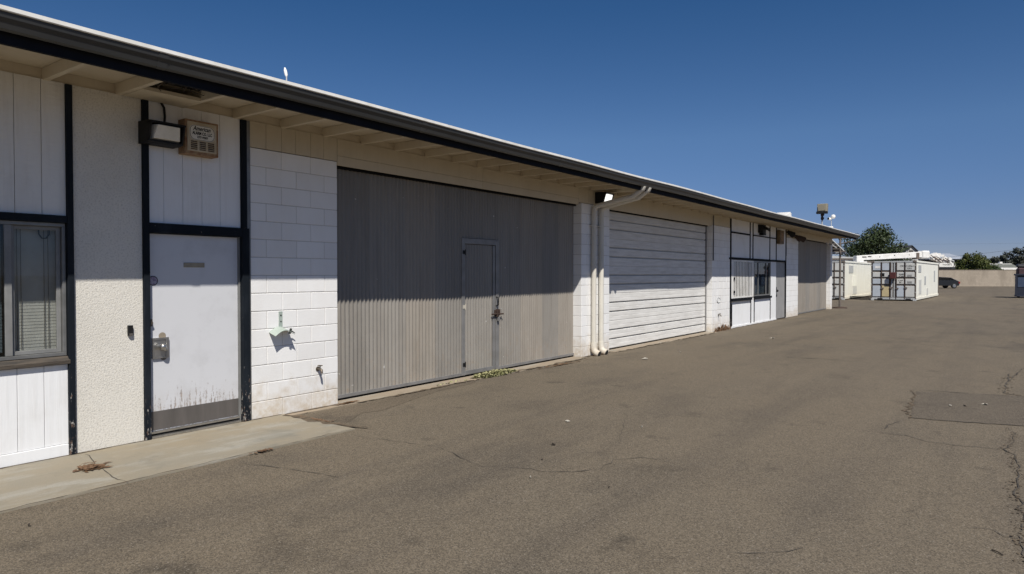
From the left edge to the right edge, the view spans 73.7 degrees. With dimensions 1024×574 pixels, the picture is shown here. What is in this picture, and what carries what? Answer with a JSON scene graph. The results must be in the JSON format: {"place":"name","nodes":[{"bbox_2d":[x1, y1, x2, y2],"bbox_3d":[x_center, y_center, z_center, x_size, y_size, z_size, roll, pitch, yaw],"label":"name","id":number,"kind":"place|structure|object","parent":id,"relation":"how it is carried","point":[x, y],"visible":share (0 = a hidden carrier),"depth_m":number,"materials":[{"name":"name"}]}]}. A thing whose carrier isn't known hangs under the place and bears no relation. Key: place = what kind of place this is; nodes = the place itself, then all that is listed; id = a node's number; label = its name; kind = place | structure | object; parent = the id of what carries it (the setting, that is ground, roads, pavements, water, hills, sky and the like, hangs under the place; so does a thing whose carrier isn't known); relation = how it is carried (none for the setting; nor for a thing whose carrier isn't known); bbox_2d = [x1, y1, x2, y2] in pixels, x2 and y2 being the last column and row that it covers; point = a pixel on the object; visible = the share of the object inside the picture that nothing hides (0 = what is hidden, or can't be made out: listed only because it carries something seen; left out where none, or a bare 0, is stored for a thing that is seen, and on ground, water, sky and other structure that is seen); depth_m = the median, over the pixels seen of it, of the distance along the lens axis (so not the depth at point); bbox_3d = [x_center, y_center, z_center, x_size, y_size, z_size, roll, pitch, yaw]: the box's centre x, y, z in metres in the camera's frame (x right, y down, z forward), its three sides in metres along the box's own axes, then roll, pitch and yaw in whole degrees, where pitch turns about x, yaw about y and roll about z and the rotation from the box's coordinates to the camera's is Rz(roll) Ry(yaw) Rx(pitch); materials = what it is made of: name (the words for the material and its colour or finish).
{"place":"outdoors","nodes":[
{"label":"outdoors","id":0,"kind":"place"},
{"bbox_2d":[0,286,1023,573],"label":"asphalt yard","id":1,"kind":"structure","parent":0,"point":[802,444],"depth_m":5.36,"materials":[{"name":"grey asphalt"}]},
{"bbox_2d":[0,414,363,513],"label":"concrete walkway","id":2,"kind":"structure","parent":1,"relation":"on","point":[26,485],"depth_m":5.89,"materials":[{"name":"beige concrete"}]},
{"bbox_2d":[72,461,110,471],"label":"dead leaves","id":3,"kind":"object","parent":2,"relation":"on","point":[92,466],"visible":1,"depth_m":5.57,"materials":[{"name":"brown plant"}]},
{"bbox_2d":[249,448,272,453],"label":"leaf scraps","id":4,"kind":"object","parent":1,"relation":"on","point":[265,449],"visible":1,"depth_m":6.13,"materials":[{"name":"brown plant"}]},
{"bbox_2d":[305,380,475,425],"bbox_3d":[-1.445,1.437,8.923,0.698,0.001,3.432,0,1,23],"label":"asphalt patch","id":5,"kind":"object","parent":1,"relation":"on","point":[343,415],"visible":1,"depth_m":8.21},
{"bbox_2d":[294,415,333,421],"bbox_3d":[-2.218,1.453,7.539,0.605,0.010,0.142,1,1,31],"label":"dead leaf scatter","id":6,"kind":"object","parent":5,"relation":"on","point":[314,418],"visible":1,"depth_m":7.49,"materials":[{"name":"brown plant"}]},
{"bbox_2d":[0,4,859,467],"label":"warehouse building","id":7,"kind":"structure","parent":1,"relation":"on","point":[366,248],"depth_m":7.68,"materials":[{"name":"paint"}]},
{"bbox_2d":[0,220,70,369],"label":"window","id":8,"kind":"structure","parent":7,"relation":"in","point":[32,254],"depth_m":5.86,"materials":[{"name":"black"}]},
{"bbox_2d":[127,325,132,335],"bbox_3d":[-3.580,0.407,6.405,0.032,0.095,0.044,1,1,36],"label":"door bell","id":9,"kind":"object","parent":7,"relation":"attached to","point":[129,330],"depth_m":6.39,"materials":[{"name":"black plastic"}]},
{"bbox_2d":[138,119,185,148],"bbox_3d":[-3.337,-1.462,6.516,0.254,0.210,0.330,1,1,36],"label":"wall lamp","id":10,"kind":"object","parent":7,"relation":"attached to","point":[151,132],"visible":1,"depth_m":6.44,"materials":[{"name":"black plastic"}]},
{"bbox_2d":[160,103,165,121],"bbox_3d":[-3.386,-1.686,6.622,0.053,0.216,0.029,-1,1,-31],"label":"lamp cable","id":11,"kind":"object","parent":7,"relation":"attached to","point":[164,112],"visible":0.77,"depth_m":6.62,"materials":[{"name":"black plastic"}]},
{"bbox_2d":[150,233,240,438],"bbox_3d":[-3.205,0.466,6.967,0.158,1.990,0.970,1,1,36],"label":"entry door","id":12,"kind":"structure","parent":7,"relation":"in","point":[195,280],"depth_m":6.96,"materials":[{"name":"paint"}]},
{"bbox_2d":[178,118,217,158],"bbox_3d":[-3.149,-1.489,6.867,0.147,0.340,0.350,1,1,36],"label":"alarm box","id":13,"kind":"object","parent":7,"relation":"attached to","point":[201,139],"visible":1,"depth_m":6.81,"materials":[{"name":"paint"}]},
{"bbox_2d":[269,311,294,335],"bbox_3d":[-2.577,0.411,7.711,0.122,0.268,0.302,1,1,36],"label":"hose hanger","id":14,"kind":"object","parent":7,"relation":"attached to","point":[275,331],"visible":1,"depth_m":7.70,"materials":[{"name":"white metal"}]},
{"bbox_2d":[316,365,322,373],"bbox_3d":[-2.289,0.982,8.142,0.098,0.101,0.058,1,1,36],"label":"faucet","id":15,"kind":"object","parent":7,"relation":"attached to","point":[319,368],"visible":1,"depth_m":8.13,"materials":[{"name":"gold metal"}]},
{"bbox_2d":[337,165,575,398],"bbox_3d":[-0.538,-0.091,10.914,0.145,2.950,5.935,1,1,36],"label":"corrugated door","id":16,"kind":"structure","parent":7,"relation":"in","point":[436,281],"depth_m":10.23,"materials":[{"name":"metal"}]},
{"bbox_2d":[595,192,614,203],"bbox_3d":[1.857,-1.776,13.646,0.254,0.220,0.340,1,1,36],"label":"wall lamp","id":17,"kind":"object","parent":7,"relation":"attached to","point":[600,197],"visible":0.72,"depth_m":13.53,"materials":[{"name":"black plastic"}]},
{"bbox_2d":[609,209,707,348],"bbox_3d":[3.642,-0.202,16.668,0.110,2.965,6.040,1,1,36],"label":"roller door","id":18,"kind":"structure","parent":7,"relation":"in","point":[658,266],"depth_m":16.34,"materials":[{"name":"paint"}]},
{"bbox_2d":[731,260,753,301],"bbox_3d":[7.121,-0.206,21.211,0.210,1.250,2.180,1,1,36],"label":"barred window","id":19,"kind":"structure","parent":7,"relation":"in","point":[742,271],"depth_m":21.24,"materials":[{"name":"white metal"}]},
{"bbox_2d":[749,261,771,298],"bbox_3d":[8.305,-0.240,22.922,0.310,1.245,1.960,1,1,36],"label":"office window","id":20,"kind":"structure","parent":7,"relation":"in","point":[758,265],"depth_m":23.24,"materials":[{"name":"glass"}]},
{"bbox_2d":[758,225,770,234],"bbox_3d":[8.441,-1.883,22.660,0.297,0.330,0.826,1,1,36],"label":"arm lamp","id":21,"kind":"object","parent":7,"relation":"attached to","point":[762,229],"visible":1,"depth_m":22.39,"materials":[{"name":"black plastic"}]},
{"bbox_2d":[777,230,783,243],"bbox_3d":[9.596,-1.779,24.397,0.123,0.480,0.530,1,1,36],"label":"rusty sign box","id":22,"kind":"object","parent":7,"relation":"attached to","point":[780,236],"visible":1,"depth_m":24.20,"materials":[{"name":"brown metal"}]},
{"bbox_2d":[776,262,784,318],"bbox_3d":[9.732,0.114,24.728,0.130,2.023,1.220,1,1,36],"label":"office door","id":23,"kind":"structure","parent":7,"relation":"in","point":[780,266],"depth_m":24.77,"materials":[{"name":"paint"}]},
{"bbox_2d":[779,212,790,215],"bbox_3d":[10.436,-2.611,26.529,0.600,0.648,1.450,1,1,36],"label":"roof vent","id":24,"kind":"object","parent":7,"relation":"on","point":[787,213],"visible":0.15,"depth_m":26.68,"materials":[{"name":"white metal"}]},
{"bbox_2d":[786,230,805,255],"bbox_3d":[10.752,-1.635,25.814,0.336,0.941,1.887,1,1,36],"label":"twin spotlight","id":25,"kind":"object","parent":7,"relation":"attached to","point":[798,238],"visible":1,"depth_m":25.30,"materials":[{"name":"metal"}]},
{"bbox_2d":[793,238,826,313],"bbox_3d":[12.816,-0.454,29.308,0.084,3.025,6.040,1,1,36],"label":"corrugated door","id":26,"kind":"structure","parent":7,"relation":"in","point":[812,256],"depth_m":29.32,"materials":[{"name":"metal"}]},
{"bbox_2d":[816,203,827,224],"bbox_3d":[16.028,-1.665,35.284,0.520,5.260,0.438,1,1,36],"label":"floodlight pole","id":27,"kind":"object","parent":7,"relation":"on","point":[822,209],"visible":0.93,"depth_m":35.10,"materials":[{"name":"metal"}]},
{"bbox_2d":[827,215,835,227],"bbox_3d":[14.641,-2.853,31.319,0.358,0.940,0.250,1,1,36],"label":"roof camera","id":28,"kind":"object","parent":7,"relation":"on","point":[832,217],"visible":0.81,"depth_m":31.27,"materials":[{"name":"white paint"}]},
{"bbox_2d":[284,332,716,414],"bbox_3d":[1.480,1.380,13.396,0.339,0.058,13.880,1,1,36],"label":"concrete strip","id":29,"kind":"object","parent":1,"relation":"on","point":[407,390],"visible":0.45,"depth_m":10.10,"materials":[{"name":"beige concrete"}]},
{"bbox_2d":[336,400,358,404],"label":"threshold dirt","id":30,"kind":"structure","parent":29,"relation":"on","point":[347,402],"depth_m":8.45,"materials":[{"name":"brown soil"}]},
{"bbox_2d":[470,368,516,378],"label":"weeds","id":31,"kind":"object","parent":29,"relation":"on","point":[494,373],"visible":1,"depth_m":10.80,"materials":[{"name":"plant"}]},
{"bbox_2d":[715,323,730,331],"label":"weed sprigs","id":32,"kind":"object","parent":1,"relation":"on","point":[722,328],"visible":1,"depth_m":19.56,"materials":[{"name":"brown plant"}]},
{"bbox_2d":[827,239,855,308],"bbox_3d":[15.304,-0.712,32.959,2.345,3.438,0.800,1,1,36],"label":"canopy frame","id":33,"kind":"object","parent":1,"relation":"on","point":[837,249],"visible":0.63,"depth_m":32.59,"materials":[{"name":"metal"}]},
{"bbox_2d":[832,256,852,260],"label":"box trailer","id":34,"kind":"object","parent":1,"relation":"on","point":[836,258],"visible":0.04,"depth_m":59.88,"materials":[{"name":"white paint"}]},
{"bbox_2d":[832,261,870,299],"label":"shipping container","id":35,"kind":"object","parent":1,"relation":"on","point":[855,279],"visible":0.36,"depth_m":45.12,"materials":[{"name":"white metal"}]},
{"bbox_2d":[832,263,843,296],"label":"door leaf","id":36,"kind":"structure","parent":35,"relation":"in","point":[835,271],"depth_m":43.28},
{"bbox_2d":[835,223,912,260],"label":"broadleaf tree","id":37,"kind":"object","parent":1,"relation":"on","point":[874,241],"visible":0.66,"depth_m":73.44,"materials":[{"name":"green plant"}]},
{"bbox_2d":[853,251,953,262],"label":"boom truck","id":38,"kind":"object","parent":1,"relation":"on","point":[935,257],"visible":0.25,"depth_m":55.63,"materials":[{"name":"white paint"}]},
{"bbox_2d":[871,260,938,300],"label":"shipping container","id":39,"kind":"object","parent":1,"relation":"on","point":[914,280],"visible":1,"depth_m":42.22,"materials":[{"name":"white metal"}]},
{"bbox_2d":[872,263,892,296],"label":"door leaf","id":40,"kind":"structure","parent":39,"relation":"in","point":[876,278],"depth_m":42.37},
{"bbox_2d":[893,262,914,297],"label":"door leaf","id":41,"kind":"structure","parent":39,"relation":"in","point":[910,291],"depth_m":41.56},
{"bbox_2d":[939,277,959,287],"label":"parked car","id":42,"kind":"object","parent":1,"relation":"on","point":[945,282],"visible":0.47,"depth_m":79.32,"materials":[{"name":"black paint"}]},
{"bbox_2d":[911,392,1023,425],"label":"asphalt patch","id":43,"kind":"object","parent":1,"relation":"on","point":[1002,409],"visible":1,"depth_m":8.15,"materials":[{"name":"grey asphalt"}]},
{"bbox_2d":[954,251,995,269],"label":"olive tree","id":44,"kind":"object","parent":1,"relation":"on","point":[978,261],"visible":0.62,"depth_m":98.98,"materials":[{"name":"green plant"}]},
{"bbox_2d":[985,264,1003,269],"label":"shrub","id":45,"kind":"object","parent":1,"relation":"on","point":[995,268],"visible":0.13,"depth_m":99.69,"materials":[{"name":"green plant"}]},
{"bbox_2d":[1014,274,1023,297],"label":"dumpster","id":46,"kind":"object","parent":1,"relation":"on","point":[1019,285],"visible":1,"depth_m":46.88,"materials":[{"name":"metal"}]},
{"bbox_2d":[1016,264,1023,273],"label":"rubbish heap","id":47,"kind":"object","parent":46,"relation":"in","point":[1020,269],"visible":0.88,"depth_m":46.93,"materials":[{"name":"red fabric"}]},
{"bbox_2d":[0,0,1023,262],"label":"sky","id":48,"kind":"structure","parent":0,"point":[906,115],"materials":[{"name":"blue"}]},
{"bbox_2d":[882,245,917,260],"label":"gabled building","id":49,"kind":"structure","parent":0,"point":[912,248],"depth_m":94.96,"materials":[{"name":"grey"}]},
{"bbox_2d":[918,253,961,269],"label":"shop building","id":50,"kind":"structure","parent":0,"point":[946,266],"depth_m":104.95,"materials":[{"name":"stone"}]},
{"bbox_2d":[939,270,1015,285],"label":"yard wall","id":51,"kind":"structure","parent":0,"point":[985,277],"depth_m":93.99,"materials":[{"name":"beige concrete"}]},
{"bbox_2d":[990,262,1016,269],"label":"house","id":52,"kind":"structure","parent":0,"point":[1007,266],"depth_m":120.29,"materials":[{"name":"white paint"}]},
{"label":"ground","id":53,"kind":"structure","parent":0,"visible":0},
{"bbox_2d":[988,256,1004,263],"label":"skyline tree","id":54,"kind":"object","parent":53,"relation":"on","point":[994,259],"visible":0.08,"depth_m":149.18,"materials":[{"name":"green plant"}]},
{"bbox_2d":[997,254,1014,263],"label":"skyline tree","id":55,"kind":"object","parent":53,"relation":"on","point":[1002,258],"visible":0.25,"depth_m":150.04,"materials":[{"name":"green plant"}]},
{"bbox_2d":[1003,247,1023,265],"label":"skyline tree","id":56,"kind":"object","parent":53,"relation":"on","point":[1019,259],"visible":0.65,"depth_m":149.41,"materials":[{"name":"green plant"}]}
]}

